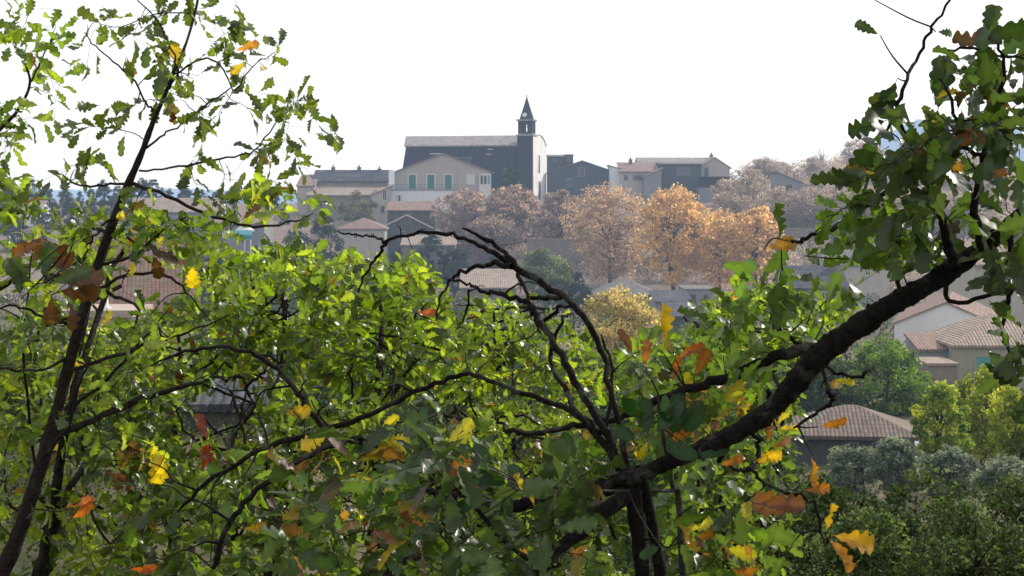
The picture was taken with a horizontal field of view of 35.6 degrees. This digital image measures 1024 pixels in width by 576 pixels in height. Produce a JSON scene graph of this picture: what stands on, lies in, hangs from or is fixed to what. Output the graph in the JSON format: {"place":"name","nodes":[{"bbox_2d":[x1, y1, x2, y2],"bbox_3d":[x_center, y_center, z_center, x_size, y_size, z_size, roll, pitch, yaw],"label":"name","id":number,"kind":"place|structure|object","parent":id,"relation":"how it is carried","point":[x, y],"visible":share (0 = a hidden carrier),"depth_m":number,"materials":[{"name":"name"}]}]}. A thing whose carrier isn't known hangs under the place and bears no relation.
{"place":"outdoors","nodes":[
{"label":"outdoors","id":0,"kind":"place"},
{"bbox_2d":[20,187,296,202],"bbox_3d":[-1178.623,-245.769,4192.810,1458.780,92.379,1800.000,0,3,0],"label":"hill","id":1,"kind":"structure","parent":0,"point":[75,193],"depth_m":3808.19,"materials":[{"name":"grey"}]},
{"bbox_2d":[0,169,1023,575],"bbox_3d":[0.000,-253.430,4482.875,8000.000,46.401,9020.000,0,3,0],"label":"ground","id":2,"kind":"structure","parent":0,"point":[280,233],"depth_m":188.02,"materials":[{"name":"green plant"}]},
{"bbox_2d":[0,219,28,244],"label":"evergreen tree","id":3,"kind":"object","parent":2,"relation":"on","point":[17,229],"visible":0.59,"depth_m":267.16,"materials":[{"name":"green plant"}]},
{"bbox_2d":[0,0,88,290],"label":"edge oak","id":4,"kind":"object","parent":2,"relation":"on","point":[14,33],"visible":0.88,"depth_m":4.89,"materials":[{"name":"green plant"}]},
{"bbox_2d":[0,348,95,443],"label":"scrub bush","id":5,"kind":"object","parent":2,"relation":"on","point":[16,395],"visible":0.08,"depth_m":45.12,"materials":[{"name":"green plant"}]},
{"bbox_2d":[0,330,175,575],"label":"young oak","id":6,"kind":"object","parent":2,"relation":"on","point":[91,541],"visible":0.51,"depth_m":5.06,"materials":[{"name":"green plant"}]},
{"bbox_2d":[6,384,177,459],"bbox_3d":[-10.194,3.217,40.191,5.671,2.468,5.252,0,3,0],"label":"scrub bush","id":7,"kind":"object","parent":2,"relation":"on","point":[134,419],"visible":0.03,"depth_m":39.61,"materials":[{"name":"green plant"}]},
{"bbox_2d":[55,304,152,364],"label":"house","id":8,"kind":"structure","parent":2,"relation":"on","point":[121,310],"depth_m":55.75,"materials":[{"name":"paint"}]},
{"bbox_2d":[0,204,237,575],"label":"young oak","id":9,"kind":"object","parent":2,"relation":"on","point":[43,558],"visible":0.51,"depth_m":4.86,"materials":[{"name":"green plant"}]},
{"bbox_2d":[90,235,200,364],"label":"house","id":10,"kind":"structure","parent":2,"relation":"on","point":[149,285],"depth_m":64.87,"materials":[{"name":"brown tile"}]},
{"bbox_2d":[0,0,344,575],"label":"slender oak","id":11,"kind":"object","parent":2,"relation":"on","point":[85,280],"visible":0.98,"depth_m":4.24,"materials":[{"name":"green plant"}]},
{"bbox_2d":[131,198,226,260],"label":"house","id":12,"kind":"structure","parent":2,"relation":"on","point":[173,208],"depth_m":251.02,"materials":[{"name":"beige tile"}]},
{"bbox_2d":[84,297,296,575],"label":"young oak","id":13,"kind":"object","parent":2,"relation":"on","point":[172,369],"visible":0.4,"depth_m":6.01,"materials":[{"name":"green plant"}]},
{"bbox_2d":[176,357,279,439],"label":"house","id":14,"kind":"structure","parent":2,"relation":"on","point":[205,410],"depth_m":36.26,"materials":[{"name":"stone"}]},
{"bbox_2d":[114,358,351,575],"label":"young oak","id":15,"kind":"object","parent":2,"relation":"on","point":[277,409],"visible":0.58,"depth_m":4.87,"materials":[{"name":"green plant"}]},
{"bbox_2d":[211,215,273,298],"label":"house","id":16,"kind":"structure","parent":2,"relation":"on","point":[257,235],"depth_m":225.04,"materials":[{"name":"white paint"}]},
{"bbox_2d":[88,248,424,329],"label":"wood","id":17,"kind":"object","parent":2,"relation":"on","point":[292,303],"depth_m":200.94,"materials":[{"name":"green plant"}]},
{"bbox_2d":[105,449,439,575],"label":"young oak","id":18,"kind":"object","parent":2,"relation":"on","point":[163,507],"visible":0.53,"depth_m":4.18,"materials":[{"name":"green plant"}]},
{"bbox_2d":[200,233,349,503],"bbox_3d":[-0.912,1.253,6.269,0.598,2.942,1.726,-1,4,-11],"label":"young oak","id":19,"kind":"object","parent":2,"relation":"on","point":[268,261],"visible":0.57,"depth_m":5.78,"materials":[{"name":"green plant"}]},
{"bbox_2d":[296,174,317,213],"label":"house","id":20,"kind":"structure","parent":2,"relation":"on","point":[302,190],"depth_m":295.63,"materials":[{"name":"beige paint"}]},
{"bbox_2d":[303,215,345,261],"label":"evergreen tree","id":21,"kind":"object","parent":2,"relation":"on","point":[325,229],"visible":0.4,"depth_m":234.61,"materials":[{"name":"green plant"}]},
{"bbox_2d":[275,379,400,436],"bbox_3d":[-5.286,3.484,42.407,5.103,2.672,6.378,-2,4,-35],"label":"scrub bush","id":22,"kind":"object","parent":2,"relation":"on","point":[325,394],"visible":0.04,"depth_m":41.64,"materials":[{"name":"green plant"}]},
{"bbox_2d":[306,186,387,217],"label":"house","id":23,"kind":"structure","parent":2,"relation":"on","point":[337,195],"depth_m":292.73,"materials":[{"name":"beige tile"}]},
{"bbox_2d":[312,165,388,186],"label":"house","id":24,"kind":"structure","parent":2,"relation":"on","point":[357,177],"depth_m":300.43,"materials":[{"name":"tile"}]},
{"bbox_2d":[334,190,379,221],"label":"olive tree","id":25,"kind":"object","parent":2,"relation":"on","point":[353,213],"visible":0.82,"depth_m":276.59,"materials":[{"name":"green plant"}]},
{"bbox_2d":[336,218,389,266],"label":"house","id":26,"kind":"structure","parent":2,"relation":"on","point":[363,226],"depth_m":255.04,"materials":[{"name":"beige paint"}]},
{"bbox_2d":[287,247,462,575],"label":"young oak","id":27,"kind":"object","parent":2,"relation":"on","point":[391,304],"visible":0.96,"depth_m":5.43,"materials":[{"name":"green plant"}]},
{"bbox_2d":[369,185,393,224],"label":"house","id":28,"kind":"structure","parent":2,"relation":"on","point":[382,198],"depth_m":283.63,"materials":[{"name":"white paint"}]},
{"bbox_2d":[386,214,434,258],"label":"house","id":29,"kind":"structure","parent":2,"relation":"on","point":[407,224],"depth_m":261.88,"materials":[{"name":"paint"}]},
{"bbox_2d":[386,201,437,230],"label":"house","id":30,"kind":"structure","parent":2,"relation":"on","point":[420,210],"depth_m":271.81,"materials":[{"name":"paint"}]},
{"bbox_2d":[0,336,843,575],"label":"wood","id":31,"kind":"object","parent":2,"relation":"on","point":[228,536],"visible":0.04,"depth_m":33.77,"materials":[{"name":"green plant"}]},
{"bbox_2d":[400,235,456,281],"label":"house","id":32,"kind":"structure","parent":2,"relation":"on","point":[417,244],"depth_m":245.17,"materials":[{"name":"grey paint"}]},
{"bbox_2d":[416,229,450,267],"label":"evergreen tree","id":33,"kind":"object","parent":2,"relation":"on","point":[428,240],"visible":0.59,"depth_m":244.79,"materials":[{"name":"green plant"}]},
{"bbox_2d":[389,153,492,219],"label":"house","id":34,"kind":"structure","parent":2,"relation":"on","point":[441,175],"depth_m":287.22,"materials":[{"name":"beige paint"}]},
{"bbox_2d":[362,380,529,497],"bbox_3d":[-1.887,4.588,44.672,5.430,4.479,6.568,0,3,0],"label":"scrub bush","id":35,"kind":"object","parent":2,"relation":"on","point":[450,407],"visible":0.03,"depth_m":43.67,"materials":[{"name":"green plant"}]},
{"bbox_2d":[435,246,471,295],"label":"evergreen tree","id":36,"kind":"object","parent":2,"relation":"on","point":[452,269],"visible":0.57,"depth_m":234.87,"materials":[{"name":"green plant"}]},
{"bbox_2d":[311,386,608,564],"bbox_3d":[-0.161,1.321,5.183,1.084,2.156,1.866,0,3,0],"label":"young oak","id":37,"kind":"object","parent":2,"relation":"on","point":[364,427],"visible":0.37,"depth_m":4.75,"materials":[{"name":"green plant"}]},
{"bbox_2d":[0,283,934,415],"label":"wood","id":38,"kind":"object","parent":2,"relation":"on","point":[570,320],"visible":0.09,"depth_m":163.62,"materials":[{"name":"green plant"}]},
{"bbox_2d":[430,188,504,253],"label":"plane tree","id":39,"kind":"object","parent":2,"relation":"on","point":[457,222],"visible":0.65,"depth_m":261.74,"materials":[{"name":"brown plant"}]},
{"bbox_2d":[403,97,546,205],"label":"church","id":40,"kind":"structure","parent":2,"relation":"on","point":[523,151],"depth_m":313.15,"materials":[{"name":"stone"}]},
{"bbox_2d":[459,269,517,313],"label":"house","id":41,"kind":"structure","parent":2,"relation":"on","point":[503,280],"depth_m":200.35,"materials":[{"name":"beige tile"}]},
{"bbox_2d":[361,369,625,520],"bbox_3d":[-0.380,5.922,59.072,14.723,6.297,13.249,0,3,-2],"label":"scrub bush","id":42,"kind":"object","parent":2,"relation":"on","point":[602,412],"visible":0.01,"depth_m":57.84,"materials":[{"name":"green plant"}]},
{"bbox_2d":[465,213,524,260],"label":"plane tree","id":43,"kind":"object","parent":2,"relation":"on","point":[497,228],"visible":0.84,"depth_m":253.97,"materials":[{"name":"brown plant"}]},
{"bbox_2d":[481,183,542,248],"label":"plane tree","id":44,"kind":"object","parent":2,"relation":"on","point":[519,202],"visible":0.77,"depth_m":263.85,"materials":[{"name":"brown plant"}]},
{"bbox_2d":[498,167,526,208],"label":"tree","id":45,"kind":"object","parent":2,"relation":"on","point":[513,181],"visible":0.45,"depth_m":296.20,"materials":[{"name":"green plant"}]},
{"bbox_2d":[384,350,640,514],"bbox_3d":[-0.413,5.769,60.922,15.586,6.766,14.683,-3,4,-38],"label":"scrub bush","id":46,"kind":"object","parent":2,"relation":"on","point":[590,394],"depth_m":60.57,"materials":[{"name":"green plant"}]},
{"bbox_2d":[379,470,652,575],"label":"young oak","id":47,"kind":"object","parent":2,"relation":"on","point":[557,568],"visible":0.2,"depth_m":3.89,"materials":[{"name":"green plant"}]},
{"bbox_2d":[425,291,616,560],"bbox_3d":[0.030,1.387,6.798,0.886,2.839,1.897,0,3,0],"label":"young oak","id":48,"kind":"object","parent":2,"relation":"on","point":[473,354],"visible":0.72,"depth_m":6.28,"materials":[{"name":"green plant"}]},
{"bbox_2d":[517,246,573,307],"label":"round pine","id":49,"kind":"object","parent":2,"relation":"on","point":[556,271],"visible":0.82,"depth_m":211.08,"materials":[{"name":"green plant"}]},
{"bbox_2d":[90,0,1023,575],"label":"old oak","id":50,"kind":"object","parent":2,"relation":"on","point":[928,158],"visible":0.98,"depth_m":2.74,"materials":[{"name":"green plant"}]},
{"bbox_2d":[527,239,591,267],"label":"garden wall","id":51,"kind":"structure","parent":2,"relation":"on","point":[560,247],"depth_m":252.07,"materials":[{"name":"grey stone"}]},
{"bbox_2d":[534,189,589,238],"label":"plane tree","id":52,"kind":"object","parent":2,"relation":"on","point":[555,225],"visible":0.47,"depth_m":256.31,"materials":[{"name":"brown plant"}]},
{"bbox_2d":[545,265,591,308],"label":"evergreen tree","id":53,"kind":"object","parent":2,"relation":"on","point":[573,288],"visible":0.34,"depth_m":214.46,"materials":[{"name":"green plant"}]},
{"bbox_2d":[435,209,714,286],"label":"wood","id":54,"kind":"object","parent":2,"relation":"on","point":[650,277],"visible":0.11,"depth_m":251.05,"materials":[{"name":"brown plant"}]},
{"bbox_2d":[546,160,608,194],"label":"house","id":55,"kind":"structure","parent":2,"relation":"on","point":[575,178],"depth_m":321.24,"materials":[{"name":"grey paint"}]},
{"bbox_2d":[429,393,729,575],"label":"round leaved shrub","id":56,"kind":"object","parent":2,"relation":"on","point":[676,417],"visible":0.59,"depth_m":2.83,"materials":[{"name":"green plant"}]},
{"bbox_2d":[491,405,674,563],"bbox_3d":[1.680,5.061,40.384,5.880,4.552,4.789,-1,4,-16],"label":"scrub bush","id":57,"kind":"object","parent":2,"relation":"on","point":[526,444],"visible":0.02,"depth_m":40.14,"materials":[{"name":"green plant"}]},
{"bbox_2d":[558,181,652,282],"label":"plane tree","id":58,"kind":"object","parent":2,"relation":"on","point":[607,213],"visible":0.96,"depth_m":236.28,"materials":[{"name":"orange plant"}]},
{"bbox_2d":[579,283,661,359],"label":"yellow tree","id":59,"kind":"object","parent":2,"relation":"on","point":[619,302],"visible":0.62,"depth_m":117.64,"materials":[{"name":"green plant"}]},
{"bbox_2d":[590,278,652,311],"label":"house","id":60,"kind":"structure","parent":2,"relation":"on","point":[635,287],"depth_m":207.13,"materials":[{"name":"grey paint"}]},
{"bbox_2d":[616,157,658,204],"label":"house","id":61,"kind":"structure","parent":2,"relation":"on","point":[631,173],"depth_m":315.42,"materials":[{"name":"white paint"}]},
{"bbox_2d":[641,168,662,204],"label":"house","id":62,"kind":"structure","parent":2,"relation":"on","point":[651,182],"depth_m":312.36,"materials":[{"name":"grey paint"}]},
{"bbox_2d":[649,290,692,314],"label":"house","id":63,"kind":"structure","parent":2,"relation":"on","point":[658,297],"depth_m":191.22,"materials":[{"name":"stone"}]},
{"bbox_2d":[630,182,715,289],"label":"plane tree","id":64,"kind":"object","parent":2,"relation":"on","point":[683,205],"visible":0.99,"depth_m":224.07,"materials":[{"name":"orange plant"}]},
{"bbox_2d":[635,152,712,162],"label":"roof","id":65,"kind":"structure","parent":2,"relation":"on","point":[671,159],"depth_m":336.57,"materials":[{"name":"tile"}]},
{"bbox_2d":[656,162,702,199],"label":"house","id":66,"kind":"structure","parent":2,"relation":"on","point":[685,174],"depth_m":317.25,"materials":[{"name":"grey paint"}]},
{"bbox_2d":[661,302,703,338],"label":"house","id":67,"kind":"structure","parent":2,"relation":"on","point":[675,306],"depth_m":161.31,"materials":[{"name":"paint"}]},
{"bbox_2d":[605,433,765,575],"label":"scrub bush","id":68,"kind":"object","parent":2,"relation":"on","point":[653,482],"visible":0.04,"depth_m":36.14,"materials":[{"name":"green plant"}]},
{"bbox_2d":[677,285,713,301],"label":"house","id":69,"kind":"structure","parent":2,"relation":"on","point":[697,292],"depth_m":196.42,"materials":[{"name":"grey paint"}]},
{"bbox_2d":[575,393,823,527],"bbox_3d":[6.207,6.184,55.299,8.570,5.252,7.838,-2,4,-24],"label":"scrub bush","id":70,"kind":"object","parent":2,"relation":"on","point":[610,426],"visible":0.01,"depth_m":54.89,"materials":[{"name":"green plant"}]},
{"bbox_2d":[597,323,813,569],"bbox_3d":[0.610,1.226,5.191,0.696,2.337,1.955,1,3,9],"label":"young oak","id":71,"kind":"object","parent":2,"relation":"on","point":[634,385],"visible":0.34,"depth_m":4.53,"materials":[{"name":"green plant"}]},
{"bbox_2d":[696,177,730,201],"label":"house","id":72,"kind":"structure","parent":2,"relation":"on","point":[703,190],"depth_m":311.44,"materials":[{"name":"paint"}]},
{"bbox_2d":[701,157,731,176],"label":"house","id":73,"kind":"structure","parent":2,"relation":"on","point":[713,167],"depth_m":323.14,"materials":[{"name":"white paint"}]},
{"bbox_2d":[686,207,753,296],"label":"plane tree","id":74,"kind":"object","parent":2,"relation":"on","point":[714,264],"visible":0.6,"depth_m":227.38,"materials":[{"name":"orange plant"}]},
{"bbox_2d":[651,446,803,575],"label":"young oak","id":75,"kind":"object","parent":2,"relation":"on","point":[751,483],"visible":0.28,"depth_m":4.36,"materials":[{"name":"green plant"}]},
{"bbox_2d":[714,187,752,219],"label":"bare tree","id":76,"kind":"object","parent":2,"relation":"on","point":[734,206],"visible":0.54,"depth_m":275.62,"materials":[{"name":"brown plant"}]},
{"bbox_2d":[717,165,770,205],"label":"bare tree","id":77,"kind":"object","parent":2,"relation":"on","point":[740,185],"visible":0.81,"depth_m":290.30,"materials":[{"name":"brown plant"}]},
{"bbox_2d":[716,205,786,291],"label":"plane tree","id":78,"kind":"object","parent":2,"relation":"on","point":[760,229],"visible":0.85,"depth_m":222.64,"materials":[{"name":"orange plant"}]},
{"bbox_2d":[682,275,859,557],"bbox_3d":[0.906,1.225,5.570,0.604,2.555,1.521,1,4,11],"label":"young oak","id":79,"kind":"object","parent":2,"relation":"on","point":[774,343],"visible":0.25,"depth_m":5.13,"materials":[{"name":"green plant"}]},
{"bbox_2d":[706,443,836,574],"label":"scrub bush","id":80,"kind":"object","parent":2,"relation":"on","point":[797,470],"visible":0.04,"depth_m":34.10,"materials":[{"name":"green plant"}]},
{"bbox_2d":[751,185,799,223],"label":"bare tree","id":81,"kind":"object","parent":2,"relation":"on","point":[776,195],"visible":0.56,"depth_m":274.35,"materials":[{"name":"brown plant"}]},
{"bbox_2d":[769,171,804,200],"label":"house","id":82,"kind":"structure","parent":2,"relation":"on","point":[781,180],"depth_m":299.38,"materials":[{"name":"grey paint"}]},
{"bbox_2d":[739,351,877,415],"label":"scrub bush","id":83,"kind":"object","parent":2,"relation":"on","point":[818,380],"visible":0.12,"depth_m":94.52,"materials":[{"name":"green plant"}]},
{"bbox_2d":[772,265,849,332],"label":"house","id":84,"kind":"structure","parent":2,"relation":"on","point":[822,272],"depth_m":170.73,"materials":[{"name":"stone"}]},
{"bbox_2d":[779,186,843,227],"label":"bare tree","id":85,"kind":"object","parent":2,"relation":"on","point":[806,219],"visible":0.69,"depth_m":271.85,"materials":[{"name":"brown plant"}]},
{"bbox_2d":[790,187,848,227],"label":"bare tree","id":86,"kind":"object","parent":2,"relation":"on","point":[807,208],"visible":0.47,"depth_m":272.02,"materials":[{"name":"brown plant"}]},
{"bbox_2d":[744,472,910,575],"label":"scrub bush","id":87,"kind":"object","parent":2,"relation":"on","point":[837,496],"visible":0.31,"depth_m":25.24,"materials":[{"name":"green plant"}]},
{"bbox_2d":[824,444,879,505],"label":"olive tree","id":88,"kind":"object","parent":2,"relation":"on","point":[847,463],"visible":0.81,"depth_m":62.01,"materials":[{"name":"green plant"}]},
{"bbox_2d":[815,247,888,305],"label":"house","id":89,"kind":"structure","parent":2,"relation":"on","point":[876,283],"depth_m":215.35,"materials":[{"name":"grey tile"}]},
{"bbox_2d":[785,405,920,464],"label":"house","id":90,"kind":"structure","parent":2,"relation":"on","point":[863,426],"depth_m":76.85,"materials":[{"name":"tile"}]},
{"bbox_2d":[784,505,927,575],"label":"scrub bush","id":91,"kind":"object","parent":2,"relation":"on","point":[872,563],"visible":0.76,"depth_m":19.09,"materials":[{"name":"green plant"}]},
{"bbox_2d":[704,182,1023,291],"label":"wood","id":92,"kind":"object","parent":2,"relation":"on","point":[891,284],"visible":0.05,"depth_m":266.97,"materials":[{"name":"brown plant"}]},
{"bbox_2d":[730,151,1015,190],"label":"wood","id":93,"kind":"object","parent":2,"relation":"on","point":[802,176],"visible":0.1,"depth_m":346.70,"materials":[{"name":"brown plant"}]},
{"bbox_2d":[833,331,933,416],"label":"green tree","id":94,"kind":"object","parent":2,"relation":"on","point":[895,359],"visible":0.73,"depth_m":93.40,"materials":[{"name":"green plant"}]},
{"bbox_2d":[864,435,923,510],"bbox_3d":[14.650,7.585,60.480,2.524,3.915,2.098,0,3,0],"label":"olive tree","id":95,"kind":"object","parent":2,"relation":"on","point":[891,468],"visible":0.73,"depth_m":60.21,"materials":[{"name":"green plant"}]},
{"bbox_2d":[841,459,991,575],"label":"scrub bush","id":96,"kind":"object","parent":2,"relation":"on","point":[916,480],"visible":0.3,"depth_m":24.31,"materials":[{"name":"green plant"}]},
{"bbox_2d":[903,332,948,370],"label":"house","id":97,"kind":"structure","parent":2,"relation":"on","point":[926,344],"depth_m":115.68,"materials":[{"name":"red tile"}]},
{"bbox_2d":[914,357,959,388],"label":"house","id":98,"kind":"structure","parent":2,"relation":"on","point":[939,369],"depth_m":108.56,"materials":[{"name":"beige paint"}]},
{"bbox_2d":[908,379,975,504],"bbox_3d":[17.372,6.527,64.504,2.696,5.748,2.795,0,3,0],"label":"tree","id":99,"kind":"object","parent":2,"relation":"on","point":[939,399],"visible":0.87,"depth_m":63.96,"materials":[{"name":"green plant"}]},
{"bbox_2d":[891,291,995,367],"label":"house","id":100,"kind":"structure","parent":2,"relation":"on","point":[937,312],"depth_m":129.13,"materials":[{"name":"white paint"}]},
{"bbox_2d":[912,443,982,501],"bbox_3d":[16.112,7.550,58.643,2.188,3.698,2.380,-2,4,-31],"label":"olive tree","id":101,"kind":"object","parent":2,"relation":"on","point":[955,460],"visible":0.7,"depth_m":58.04,"materials":[{"name":"green plant"}]},
{"bbox_2d":[877,498,1023,575],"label":"scrub bush","id":102,"kind":"object","parent":2,"relation":"on","point":[970,561],"visible":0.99,"depth_m":18.14,"materials":[{"name":"green plant"}]},
{"bbox_2d":[924,313,1023,387],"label":"house","id":103,"kind":"structure","parent":2,"relation":"on","point":[967,342],"depth_m":113.01,"materials":[{"name":"beige tile"}]},
{"bbox_2d":[933,473,1023,571],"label":"scrub bush","id":104,"kind":"object","parent":2,"relation":"on","point":[998,505],"visible":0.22,"depth_m":25.37,"materials":[{"name":"green plant"}]},
{"bbox_2d":[941,363,1017,466],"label":"tree","id":105,"kind":"object","parent":2,"relation":"on","point":[976,401],"visible":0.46,"depth_m":67.74,"materials":[{"name":"green plant"}]},
{"bbox_2d":[948,240,1023,324],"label":"house","id":106,"kind":"structure","parent":2,"relation":"on","point":[958,285],"depth_m":150.42,"materials":[{"name":"beige paint"}]},
{"bbox_2d":[967,454,1023,511],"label":"olive tree","id":107,"kind":"object","parent":2,"relation":"on","point":[1008,465],"visible":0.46,"depth_m":50.34,"materials":[{"name":"green plant"}]},
{"bbox_2d":[983,385,1023,505],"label":"tree","id":108,"kind":"object","parent":2,"relation":"on","point":[1011,442],"visible":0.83,"depth_m":60.06,"materials":[{"name":"green plant"}]},
{"bbox_2d":[0,0,1023,193],"label":"sky","id":109,"kind":"structure","parent":0,"point":[604,82],"materials":[{"name":"white"}]},
{"bbox_2d":[830,119,1023,174],"bbox_3d":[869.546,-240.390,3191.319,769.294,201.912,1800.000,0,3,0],"label":"hill","id":110,"kind":"structure","parent":0,"point":[893,145],"depth_m":3093.58,"materials":[{"name":"blue"}]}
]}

